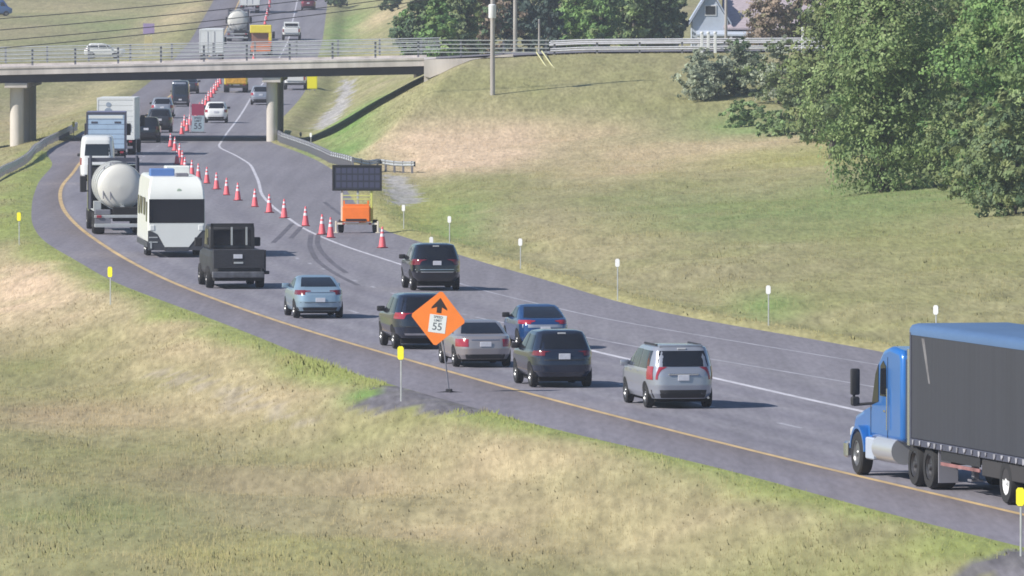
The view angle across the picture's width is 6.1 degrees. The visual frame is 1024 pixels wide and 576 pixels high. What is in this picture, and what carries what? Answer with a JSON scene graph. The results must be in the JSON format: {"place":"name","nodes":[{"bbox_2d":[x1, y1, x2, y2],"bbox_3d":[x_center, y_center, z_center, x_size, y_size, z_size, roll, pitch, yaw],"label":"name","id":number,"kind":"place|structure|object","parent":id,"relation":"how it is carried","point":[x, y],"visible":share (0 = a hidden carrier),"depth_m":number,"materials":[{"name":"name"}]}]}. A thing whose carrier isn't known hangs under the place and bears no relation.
{"place":"outdoors","nodes":[
{"label":"outdoors","id":0,"kind":"place"},
{"bbox_2d":[0,0,11,15],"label":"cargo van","id":1,"kind":"object","parent":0,"point":[5,10],"visible":1,"depth_m":1189.60,"materials":[{"name":"blue paint"}]},
{"bbox_2d":[178,79,200,92],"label":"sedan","id":2,"kind":"object","parent":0,"point":[194,85],"visible":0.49,"depth_m":884.87,"materials":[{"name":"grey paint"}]},
{"bbox_2d":[0,0,1023,575],"bbox_3d":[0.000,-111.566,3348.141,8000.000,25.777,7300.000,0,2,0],"label":"ground","id":3,"kind":"structure","parent":0,"point":[330,104],"depth_m":342.82,"materials":[{"name":"green plant"}]},
{"bbox_2d":[0,122,77,177],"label":"guardrail","id":4,"kind":"object","parent":3,"relation":"on","point":[19,162],"visible":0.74,"depth_m":626.08,"materials":[{"name":"metal"}]},
{"bbox_2d":[0,109,96,228],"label":"median grass","id":5,"kind":"structure","parent":3,"relation":"on","point":[30,145],"depth_m":623.10,"materials":[{"name":"green plant"}]},
{"bbox_2d":[143,23,153,53],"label":"route sign","id":6,"kind":"object","parent":3,"relation":"on","point":[148,39],"visible":0.76,"depth_m":1046.85,"materials":[{"name":"purple metal"}]},
{"bbox_2d":[0,37,548,146],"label":"overpass bridge","id":7,"kind":"structure","parent":3,"relation":"on","point":[21,81],"depth_m":676.42,"materials":[{"name":"concrete"}]},
{"bbox_2d":[84,43,125,57],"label":"suv","id":8,"kind":"object","parent":7,"relation":"on","point":[101,49],"visible":0.56,"depth_m":1052.81,"materials":[{"name":"white paint"}]},
{"bbox_2d":[436,49,867,58],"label":"overpass road","id":9,"kind":"structure","parent":7,"relation":"on","point":[438,57],"depth_m":681.06,"materials":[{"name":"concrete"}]},
{"bbox_2d":[307,76,316,90],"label":"warning sign","id":10,"kind":"object","parent":3,"relation":"on","point":[311,82],"visible":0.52,"depth_m":891.03,"materials":[{"name":"yellow metal"}]},
{"bbox_2d":[325,0,346,7],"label":"shrub","id":11,"kind":"object","parent":3,"relation":"on","point":[334,2],"visible":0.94,"depth_m":1227.90,"materials":[{"name":"green plant"}]},
{"bbox_2d":[277,130,415,172],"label":"guardrail","id":12,"kind":"object","parent":3,"relation":"on","point":[327,155],"visible":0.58,"depth_m":599.35,"materials":[{"name":"metal"}]},
{"bbox_2d":[257,346,523,421],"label":"roadside weeds","id":13,"kind":"object","parent":3,"relation":"on","point":[322,366],"visible":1,"depth_m":289.70,"materials":[{"name":"green plant"}]},
{"bbox_2d":[378,0,402,11],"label":"shrub","id":14,"kind":"object","parent":3,"relation":"on","point":[386,2],"visible":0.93,"depth_m":1136.97,"materials":[{"name":"green plant"}]},
{"bbox_2d":[397,346,403,400],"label":"delineator","id":15,"kind":"object","parent":3,"relation":"on","point":[400,353],"visible":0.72,"depth_m":271.76,"materials":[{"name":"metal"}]},
{"bbox_2d":[388,0,437,77],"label":"broadleaf tree","id":16,"kind":"object","parent":3,"relation":"on","point":[410,21],"visible":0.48,"depth_m":799.37,"materials":[{"name":"green plant"}]},
{"bbox_2d":[387,0,457,54],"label":"broadleaf tree","id":17,"kind":"object","parent":3,"relation":"on","point":[425,3],"visible":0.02,"depth_m":811.10,"materials":[{"name":"green plant"}]},
{"bbox_2d":[412,292,464,392],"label":"road work sign","id":18,"kind":"object","parent":3,"relation":"on","point":[438,318],"visible":1,"depth_m":278.44,"materials":[{"name":"orange metal"}]},
{"bbox_2d":[417,0,462,56],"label":"broadleaf tree","id":19,"kind":"object","parent":3,"relation":"on","point":[444,31],"visible":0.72,"depth_m":774.08,"materials":[{"name":"green plant"}]},
{"bbox_2d":[444,0,483,54],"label":"broadleaf tree","id":20,"kind":"object","parent":3,"relation":"on","point":[463,14],"visible":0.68,"depth_m":789.06,"materials":[{"name":"green plant"}]},
{"bbox_2d":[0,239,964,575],"bbox_3d":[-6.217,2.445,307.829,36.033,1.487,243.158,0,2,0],"label":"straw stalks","id":21,"kind":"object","parent":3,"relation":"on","point":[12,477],"visible":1,"depth_m":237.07,"materials":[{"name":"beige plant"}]},
{"bbox_2d":[465,0,510,53],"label":"broadleaf tree","id":22,"kind":"object","parent":3,"relation":"on","point":[484,27],"visible":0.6,"depth_m":799.39,"materials":[{"name":"green plant"}]},
{"bbox_2d":[488,0,495,94],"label":"utility pole","id":23,"kind":"object","parent":3,"relation":"on","point":[492,11],"visible":1,"depth_m":651.44,"materials":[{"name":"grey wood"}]},
{"bbox_2d":[0,0,210,18],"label":"power line","id":24,"kind":"object","parent":23,"relation":"attached to","point":[104,10],"visible":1,"depth_m":651.25,"materials":[{"name":"black metal"}]},
{"bbox_2d":[1,0,305,29],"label":"power line","id":25,"kind":"object","parent":23,"relation":"attached to","point":[153,16],"visible":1,"depth_m":651.26,"materials":[{"name":"black metal"}]},
{"bbox_2d":[0,0,380,40],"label":"power line","id":26,"kind":"object","parent":23,"relation":"attached to","point":[191,22],"visible":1,"depth_m":651.27,"materials":[{"name":"black metal"}]},
{"bbox_2d":[0,0,426,48],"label":"power line","id":27,"kind":"object","parent":23,"relation":"attached to","point":[215,26],"visible":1,"depth_m":651.28,"materials":[{"name":"black metal"}]},
{"bbox_2d":[513,0,516,51],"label":"utility pole","id":28,"kind":"object","parent":3,"relation":"on","point":[514,21],"visible":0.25,"depth_m":741.62,"materials":[{"name":"grey wood"}]},
{"bbox_2d":[495,0,535,51],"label":"broadleaf tree","id":29,"kind":"object","parent":3,"relation":"on","point":[522,12],"visible":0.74,"depth_m":804.16,"materials":[{"name":"green plant"}]},
{"bbox_2d":[506,0,563,51],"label":"broadleaf tree","id":30,"kind":"object","parent":3,"relation":"on","point":[532,33],"visible":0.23,"depth_m":817.04,"materials":[{"name":"green plant"}]},
{"bbox_2d":[530,0,570,51],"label":"conifer","id":31,"kind":"object","parent":3,"relation":"on","point":[545,9],"visible":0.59,"depth_m":779.31,"materials":[{"name":"green plant"}]},
{"bbox_2d":[553,0,595,46],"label":"broadleaf tree","id":32,"kind":"object","parent":3,"relation":"on","point":[571,22],"visible":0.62,"depth_m":789.08,"materials":[{"name":"green plant"}]},
{"bbox_2d":[571,0,627,46],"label":"broadleaf tree","id":33,"kind":"object","parent":3,"relation":"on","point":[605,13],"visible":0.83,"depth_m":783.87,"materials":[{"name":"green plant"}]},
{"bbox_2d":[598,0,657,46],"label":"broadleaf tree","id":34,"kind":"object","parent":3,"relation":"on","point":[630,28],"visible":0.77,"depth_m":789.13,"materials":[{"name":"green plant"}]},
{"bbox_2d":[274,51,1023,346],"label":"hillside grass","id":35,"kind":"structure","parent":3,"relation":"on","point":[660,234],"depth_m":467.52,"materials":[{"name":"green plant"}]},
{"bbox_2d":[640,0,687,45],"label":"broadleaf tree","id":36,"kind":"object","parent":3,"relation":"on","point":[668,18],"visible":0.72,"depth_m":790.52,"materials":[{"name":"green plant"}]},
{"bbox_2d":[665,0,689,45],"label":"broadleaf tree","id":37,"kind":"object","parent":3,"relation":"on","point":[684,22],"visible":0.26,"depth_m":799.31,"materials":[{"name":"green plant"}]},
{"bbox_2d":[670,47,735,100],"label":"shrub","id":38,"kind":"object","parent":3,"relation":"on","point":[701,78],"visible":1,"depth_m":644.28,"materials":[{"name":"green plant"}]},
{"bbox_2d":[706,36,765,95],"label":"shrub","id":39,"kind":"object","parent":3,"relation":"on","point":[735,83],"visible":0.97,"depth_m":645.93,"materials":[{"name":"green plant"}]},
{"bbox_2d":[718,99,766,127],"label":"shrub","id":40,"kind":"object","parent":3,"relation":"on","point":[745,116],"visible":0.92,"depth_m":622.63,"materials":[{"name":"green plant"}]},
{"bbox_2d":[549,41,943,47],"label":"guardrail","id":41,"kind":"object","parent":3,"relation":"on","point":[676,43],"visible":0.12,"depth_m":697.80,"materials":[{"name":"metal"}]},
{"bbox_2d":[689,0,820,45],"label":"house","id":42,"kind":"structure","parent":3,"relation":"on","point":[707,15],"depth_m":799.11,"materials":[{"name":"grey"}]},
{"bbox_2d":[704,5,715,15],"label":"window","id":43,"kind":"structure","parent":42,"relation":"in","point":[709,10],"depth_m":798.96,"materials":[{"name":"white glass"}]},
{"bbox_2d":[738,0,797,45],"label":"broadleaf tree","id":44,"kind":"object","parent":3,"relation":"on","point":[766,21],"visible":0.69,"depth_m":763.87,"materials":[{"name":"brown plant"}]},
{"bbox_2d":[735,34,809,103],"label":"shrub","id":45,"kind":"object","parent":3,"relation":"on","point":[772,73],"visible":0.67,"depth_m":639.93,"materials":[{"name":"green plant"}]},
{"bbox_2d":[748,109,804,136],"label":"shrub","id":46,"kind":"object","parent":3,"relation":"on","point":[775,125],"visible":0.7,"depth_m":609.21,"materials":[{"name":"green plant"}]},
{"bbox_2d":[550,38,1022,53],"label":"guardrail","id":47,"kind":"object","parent":3,"relation":"on","point":[639,47],"visible":0.48,"depth_m":676.82,"materials":[{"name":"metal"}]},
{"bbox_2d":[776,0,819,44],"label":"broadleaf tree","id":48,"kind":"object","parent":3,"relation":"on","point":[798,6],"visible":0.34,"depth_m":766.96,"materials":[{"name":"green plant"}]},
{"bbox_2d":[772,69,827,120],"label":"shrub","id":49,"kind":"object","parent":3,"relation":"on","point":[791,100],"visible":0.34,"depth_m":627.35,"materials":[{"name":"green plant"}]},
{"bbox_2d":[786,100,824,141],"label":"shrub","id":50,"kind":"object","parent":3,"relation":"on","point":[805,132],"visible":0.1,"depth_m":592.00,"materials":[{"name":"green plant"}]},
{"bbox_2d":[777,0,869,158],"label":"broadleaf tree","id":51,"kind":"object","parent":3,"relation":"on","point":[816,29],"visible":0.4,"depth_m":559.39,"materials":[{"name":"green plant"}]},
{"bbox_2d":[790,0,958,195],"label":"broadleaf tree","id":52,"kind":"object","parent":3,"relation":"on","point":[888,71],"visible":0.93,"depth_m":480.87,"materials":[{"name":"green plant"}]},
{"bbox_2d":[886,16,962,178],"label":"broadleaf tree","id":53,"kind":"object","parent":3,"relation":"on","point":[936,75],"visible":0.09,"depth_m":504.34,"materials":[{"name":"green plant"}]},
{"bbox_2d":[906,71,969,181],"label":"shrub","id":54,"kind":"object","parent":3,"relation":"on","point":[944,102],"visible":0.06,"depth_m":496.50,"materials":[{"name":"green plant"}]},
{"bbox_2d":[912,80,985,191],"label":"shrub","id":55,"kind":"object","parent":3,"relation":"on","point":[954,118],"visible":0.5,"depth_m":471.66,"materials":[{"name":"green plant"}]},
{"bbox_2d":[907,0,1015,84],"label":"broadleaf tree","id":56,"kind":"object","parent":3,"relation":"on","point":[953,4],"visible":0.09,"depth_m":518.06,"materials":[{"name":"green plant"}]},
{"bbox_2d":[936,103,999,199],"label":"shrub","id":57,"kind":"object","parent":3,"relation":"on","point":[967,126],"visible":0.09,"depth_m":451.26,"materials":[{"name":"green plant"}]},
{"bbox_2d":[917,0,1023,143],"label":"broadleaf tree","id":58,"kind":"object","parent":3,"relation":"on","point":[989,86],"visible":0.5,"depth_m":476.51,"materials":[{"name":"green plant"}]},
{"bbox_2d":[948,98,1023,208],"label":"shrub","id":59,"kind":"object","parent":3,"relation":"on","point":[981,121],"visible":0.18,"depth_m":443.69,"materials":[{"name":"green plant"}]},
{"bbox_2d":[953,87,1023,217],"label":"shrub","id":60,"kind":"object","parent":3,"relation":"on","point":[1008,179],"visible":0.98,"depth_m":431.88,"materials":[{"name":"green plant"}]},
{"bbox_2d":[986,0,1023,120],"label":"broadleaf tree","id":61,"kind":"object","parent":3,"relation":"on","point":[1009,74],"visible":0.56,"depth_m":461.70,"materials":[{"name":"green plant"}]},
{"bbox_2d":[1016,488,1023,555],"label":"delineator","id":62,"kind":"object","parent":3,"relation":"on","point":[1020,497],"visible":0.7,"depth_m":199.78,"materials":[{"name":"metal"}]},
{"bbox_2d":[31,0,1023,546],"bbox_3d":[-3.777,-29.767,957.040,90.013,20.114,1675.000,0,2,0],"label":"road","id":63,"kind":"structure","parent":0,"point":[735,414],"depth_m":326.70,"materials":[{"name":"grey asphalt"}]},
{"bbox_2d":[77,135,117,180],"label":"cargo van","id":64,"kind":"object","parent":63,"relation":"on","point":[97,146],"visible":0.53,"depth_m":543.86,"materials":[{"name":"white paint"}]},
{"bbox_2d":[84,111,130,157],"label":"box truck","id":65,"kind":"object","parent":63,"relation":"on","point":[115,125],"visible":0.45,"depth_m":594.62,"materials":[{"name":"blue metal"}]},
{"bbox_2d":[80,156,139,233],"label":"tank truck","id":66,"kind":"object","parent":63,"relation":"on","point":[112,190],"visible":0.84,"depth_m":441.69,"materials":[{"name":"metal"}]},
{"bbox_2d":[97,96,144,153],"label":"box truck","id":67,"kind":"object","parent":63,"relation":"on","point":[130,105],"visible":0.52,"depth_m":628.22,"materials":[{"name":"white metal"}]},
{"bbox_2d":[140,117,162,141],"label":"pickup truck","id":68,"kind":"object","parent":63,"relation":"on","point":[150,129],"visible":0.55,"depth_m":672.12,"materials":[{"name":"black paint"}]},
{"bbox_2d":[145,108,174,131],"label":"suv","id":69,"kind":"object","parent":63,"relation":"on","point":[164,116],"visible":0.65,"depth_m":713.15,"materials":[{"name":"grey paint"}]},
{"bbox_2d":[149,97,175,116],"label":"suv","id":70,"kind":"object","parent":63,"relation":"on","point":[163,102],"visible":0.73,"depth_m":778.94,"materials":[{"name":"silver metal"}]},
{"bbox_2d":[137,165,204,254],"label":"camper trailer","id":71,"kind":"object","parent":63,"relation":"on","point":[171,207],"visible":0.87,"depth_m":407.35,"materials":[{"name":"white plastic"}]},
{"bbox_2d":[170,81,191,105],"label":"cargo van","id":72,"kind":"object","parent":63,"relation":"on","point":[180,91],"visible":0.82,"depth_m":830.59,"materials":[{"name":"grey paint"}]},
{"bbox_2d":[189,102,205,132],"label":"speed limit sign","id":73,"kind":"object","parent":63,"relation":"on","point":[197,121],"visible":1,"depth_m":712.83,"materials":[{"name":"metal"}]},
{"bbox_2d":[199,28,226,59],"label":"box truck","id":74,"kind":"object","parent":63,"relation":"on","point":[211,34],"visible":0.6,"depth_m":1006.12,"materials":[{"name":"metal"}]},
{"bbox_2d":[204,102,229,122],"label":"suv","id":75,"kind":"object","parent":63,"relation":"on","point":[215,111],"visible":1,"depth_m":756.64,"materials":[{"name":"white paint"}]},
{"bbox_2d":[194,223,268,287],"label":"pickup truck","id":76,"kind":"object","parent":63,"relation":"on","point":[229,252],"visible":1,"depth_m":368.73,"materials":[{"name":"black paint"}]},
{"bbox_2d":[224,78,247,91],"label":"work truck","id":77,"kind":"object","parent":63,"relation":"on","point":[229,83],"visible":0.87,"depth_m":888.71,"materials":[{"name":"orange paint"}]},
{"bbox_2d":[226,9,251,40],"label":"tank truck","id":78,"kind":"object","parent":63,"relation":"on","point":[239,30],"visible":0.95,"depth_m":1086.35,"materials":[{"name":"metal"}]},
{"bbox_2d":[240,0,259,12],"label":"box truck","id":79,"kind":"object","parent":63,"relation":"on","point":[243,3],"visible":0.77,"depth_m":1199.97,"materials":[{"name":"metal"}]},
{"bbox_2d":[249,85,265,104],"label":"suv","id":80,"kind":"object","parent":63,"relation":"on","point":[258,94],"visible":0.53,"depth_m":837.62,"materials":[{"name":"silver metal"}]},
{"bbox_2d":[249,25,274,55],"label":"truck","id":81,"kind":"object","parent":63,"relation":"on","point":[261,33],"visible":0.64,"depth_m":1030.97,"materials":[{"name":"yellow paint"}]},
{"bbox_2d":[271,223,293,242],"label":"skid mark","id":82,"kind":"object","parent":63,"relation":"on","point":[283,232],"visible":1,"depth_m":443.91,"materials":[{"name":"rubber"}]},
{"bbox_2d":[282,22,300,39],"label":"pickup truck","id":83,"kind":"object","parent":63,"relation":"on","point":[291,29],"visible":1,"depth_m":1090.05,"materials":[{"name":"white paint"}]},
{"bbox_2d":[284,77,306,89],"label":"pickup truck","id":84,"kind":"object","parent":63,"relation":"on","point":[296,81],"visible":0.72,"depth_m":899.51,"materials":[{"name":"white paint"}]},
{"bbox_2d":[301,0,316,9],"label":"suv","id":85,"kind":"object","parent":63,"relation":"on","point":[308,4],"visible":0.91,"depth_m":1214.59,"materials":[{"name":"red paint"}]},
{"bbox_2d":[218,0,400,264],"bbox_3d":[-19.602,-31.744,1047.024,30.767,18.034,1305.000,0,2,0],"label":"edge line","id":86,"kind":"object","parent":63,"relation":"on","point":[258,182],"visible":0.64,"depth_m":550.04,"materials":[{"name":"white paint"}]},
{"bbox_2d":[282,275,342,317],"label":"sedan","id":87,"kind":"object","parent":63,"relation":"on","point":[313,293],"visible":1,"depth_m":336.90,"materials":[{"name":"blue paint"}]},
{"bbox_2d":[317,214,326,234],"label":"traffic cone","id":88,"kind":"object","parent":63,"relation":"on","point":[322,229],"visible":0.98,"depth_m":442.09,"materials":[{"name":"plastic"}]},
{"bbox_2d":[326,217,335,237],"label":"traffic cone","id":89,"kind":"object","parent":63,"relation":"on","point":[330,234],"visible":1,"depth_m":436.87,"materials":[{"name":"plastic"}]},
{"bbox_2d":[315,235,347,272],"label":"skid mark","id":90,"kind":"object","parent":63,"relation":"on","point":[322,252],"visible":1,"depth_m":410.84,"materials":[{"name":"rubber"}]},
{"bbox_2d":[307,235,358,284],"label":"skid mark","id":91,"kind":"object","parent":63,"relation":"on","point":[311,250],"visible":1,"depth_m":403.16,"materials":[{"name":"rubber"}]},
{"bbox_2d":[332,165,381,232],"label":"message board trailer","id":92,"kind":"object","parent":63,"relation":"on","point":[357,178],"visible":1,"depth_m":444.68,"materials":[{"name":"orange metal"}]},
{"bbox_2d":[377,227,387,247],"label":"traffic cone","id":93,"kind":"object","parent":63,"relation":"on","point":[382,243],"visible":1,"depth_m":421.15,"materials":[{"name":"red"}]},
{"bbox_2d":[377,292,438,347],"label":"suv","id":94,"kind":"object","parent":63,"relation":"on","point":[398,325],"visible":0.51,"depth_m":309.77,"materials":[{"name":"black paint"}]},
{"bbox_2d":[399,243,459,289],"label":"suv","id":95,"kind":"object","parent":63,"relation":"on","point":[430,264],"visible":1,"depth_m":365.48,"materials":[{"name":"black paint"}]},
{"bbox_2d":[439,319,510,365],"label":"sedan","id":96,"kind":"object","parent":63,"relation":"on","point":[478,340],"visible":0.84,"depth_m":295.81,"materials":[{"name":"silver metal"}]},
{"bbox_2d":[502,304,566,344],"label":"hatchback","id":97,"kind":"object","parent":63,"relation":"on","point":[521,321],"visible":0.65,"depth_m":309.91,"materials":[{"name":"blue paint"}]},
{"bbox_2d":[58,0,1023,515],"bbox_3d":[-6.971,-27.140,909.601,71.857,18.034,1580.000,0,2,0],"label":"yellow edge line","id":98,"kind":"object","parent":63,"relation":"on","point":[70,218],"visible":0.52,"depth_m":289.17,"materials":[{"name":"paint"}]},
{"bbox_2d":[511,329,591,386],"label":"suv","id":99,"kind":"object","parent":63,"relation":"on","point":[552,354],"visible":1,"depth_m":281.50,"materials":[{"name":"black metal"}]},
{"bbox_2d":[620,341,711,406],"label":"minivan","id":100,"kind":"object","parent":63,"relation":"on","point":[666,372],"visible":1,"depth_m":268.19,"materials":[{"name":"silver metal"}]},
{"bbox_2d":[460,283,877,364],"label":"shoulder line","id":101,"kind":"object","parent":63,"relation":"on","point":[661,328],"visible":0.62,"depth_m":327.50,"materials":[{"name":"white paint"}]},
{"bbox_2d":[475,317,873,386],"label":"lane line","id":102,"kind":"object","parent":63,"relation":"on","point":[724,361],"visible":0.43,"depth_m":296.77,"materials":[{"name":"white paint"}]},
{"bbox_2d":[591,350,862,411],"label":"lane line","id":103,"kind":"object","parent":63,"relation":"on","point":[753,386],"visible":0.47,"depth_m":279.62,"materials":[{"name":"white paint"}]},
{"bbox_2d":[843,346,999,488],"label":"truck tractor","id":104,"kind":"object","parent":63,"relation":"on","point":[879,430],"visible":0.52,"depth_m":230.37,"materials":[{"name":"blue paint"}]},
{"bbox_2d":[909,322,1023,503],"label":"semi trailer","id":105,"kind":"object","parent":63,"relation":"on","point":[966,393],"visible":0.98,"depth_m":223.10,"materials":[{"name":"black fabric"}]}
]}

